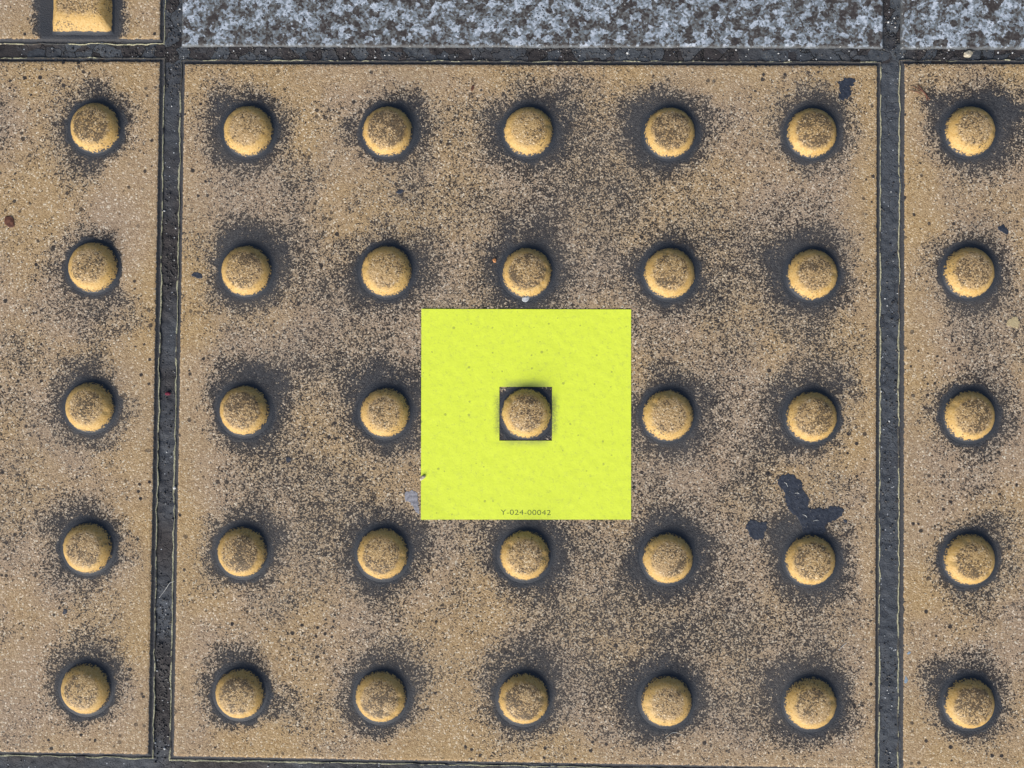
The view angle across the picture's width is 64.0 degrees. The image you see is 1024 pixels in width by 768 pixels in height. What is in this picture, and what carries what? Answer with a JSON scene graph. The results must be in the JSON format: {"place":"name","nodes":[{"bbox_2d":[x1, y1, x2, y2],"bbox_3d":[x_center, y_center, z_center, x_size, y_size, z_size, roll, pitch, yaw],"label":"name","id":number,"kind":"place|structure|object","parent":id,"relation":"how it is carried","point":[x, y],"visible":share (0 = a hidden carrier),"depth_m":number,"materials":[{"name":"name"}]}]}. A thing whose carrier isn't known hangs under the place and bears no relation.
{"place":"outdoors","nodes":[
{"label":"outdoors","id":0,"kind":"place"},
{"label":"ground","id":1,"kind":"structure","parent":0,"visible":0},
{"bbox_2d":[0,57,165,759],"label":"tactile paving tile","id":2,"kind":"object","parent":1,"relation":"on","point":[81,199],"visible":1,"depth_m":0.35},
{"bbox_2d":[4,216,13,227],"bbox_3d":[-0.216,-0.070,0.352,0.004,0.001,0.006,-28,89,0],"label":"dried leaf scrap","id":3,"kind":"object","parent":2,"relation":"on","point":[9,221],"visible":1,"depth_m":0.35,"materials":[{"name":"brown plant"}]},
{"bbox_2d":[0,0,165,45],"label":"guidance paving tile","id":4,"kind":"object","parent":1,"relation":"on","point":[64,22],"visible":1,"depth_m":0.35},
{"bbox_2d":[0,0,1023,767],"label":"mortar bed","id":5,"kind":"object","parent":1,"relation":"on","point":[890,726],"visible":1,"depth_m":0.35,"materials":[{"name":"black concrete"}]},
{"bbox_2d":[963,50,972,57],"bbox_3d":[0.193,-0.140,0.347,0.004,0.002,0.003,-12,89,1],"label":"pebble","id":6,"kind":"object","parent":5,"relation":"on","point":[968,53],"visible":1,"depth_m":0.35,"materials":[{"name":"white stone"}]},
{"bbox_2d":[169,59,881,767],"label":"tactile paving tile","id":7,"kind":"object","parent":1,"relation":"on","point":[713,227],"visible":1,"depth_m":0.35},
{"bbox_2d":[191,272,202,278],"bbox_3d":[-0.135,-0.047,0.351,0.005,0.001,0.003,1,89,1],"label":"tar spot","id":8,"kind":"object","parent":7,"relation":"on","point":[198,275],"visible":1,"depth_m":0.35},
{"bbox_2d":[405,490,419,513],"bbox_3d":[-0.042,0.050,0.348,0.007,0.001,0.010,1,89,1],"label":"gum residue","id":9,"kind":"object","parent":7,"relation":"on","point":[411,496],"visible":1,"depth_m":0.35},
{"bbox_2d":[421,309,630,519],"bbox_3d":[0.006,0.013,0.347,0.090,0.001,0.090,1,89,1],"label":"sticker","id":10,"kind":"object","parent":7,"relation":"on","point":[578,466],"visible":1,"depth_m":0.35,"materials":[{"name":"paper"}]},
{"bbox_2d":[522,296,529,301],"bbox_3d":[0.006,-0.036,0.348,0.004,0.001,0.003,-40,89,0],"label":"stone chip","id":11,"kind":"object","parent":7,"relation":"on","point":[525,299],"visible":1,"depth_m":0.35,"materials":[{"name":"white stone"}]},
{"bbox_2d":[745,520,766,539],"bbox_3d":[0.103,0.061,0.345,0.009,0.001,0.009,1,89,1],"label":"tar stain","id":12,"kind":"object","parent":7,"relation":"on","point":[756,529],"visible":1,"depth_m":0.34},
{"bbox_2d":[777,473,843,534],"bbox_3d":[0.123,0.052,0.345,0.031,0.001,0.018,35,90,1],"label":"tar stain","id":13,"kind":"object","parent":7,"relation":"on","point":[797,505],"visible":1,"depth_m":0.34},
{"bbox_2d":[836,78,855,100],"bbox_3d":[0.141,-0.125,0.347,0.009,0.001,0.010,1,89,1],"label":"tar stain","id":14,"kind":"object","parent":7,"relation":"on","point":[845,84],"visible":1,"depth_m":0.35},
{"bbox_2d":[182,0,882,48],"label":"granite paving tile","id":15,"kind":"object","parent":1,"relation":"on","point":[820,24],"visible":1,"depth_m":0.35,"materials":[{"name":"grey stone"}]},
{"bbox_2d":[897,59,1023,767],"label":"tactile paving tile","id":16,"kind":"object","parent":1,"relation":"on","point":[960,520],"visible":1,"depth_m":0.34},
{"bbox_2d":[911,84,929,99],"bbox_3d":[0.173,-0.123,0.346,0.008,0.001,0.007,1,89,1],"label":"dried sprig","id":17,"kind":"object","parent":16,"relation":"on","point":[921,90],"visible":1,"depth_m":0.35,"materials":[{"name":"brown plant"}]},
{"bbox_2d":[998,224,1008,234],"bbox_3d":[0.207,-0.065,0.345,0.005,0.001,0.004,1,89,1],"label":"tar spot","id":18,"kind":"object","parent":16,"relation":"on","point":[1003,228],"visible":1,"depth_m":0.34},
{"bbox_2d":[1007,316,1019,328],"bbox_3d":[0.211,-0.026,0.344,0.006,0.001,0.005,1,89,1],"label":"cream patch","id":19,"kind":"object","parent":16,"relation":"on","point":[1013,322],"visible":1,"depth_m":0.34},
{"bbox_2d":[900,0,1023,49],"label":"granite paving tile","id":20,"kind":"object","parent":1,"relation":"on","point":[967,24],"visible":1,"depth_m":0.35,"materials":[{"name":"grey stone"}]}
]}

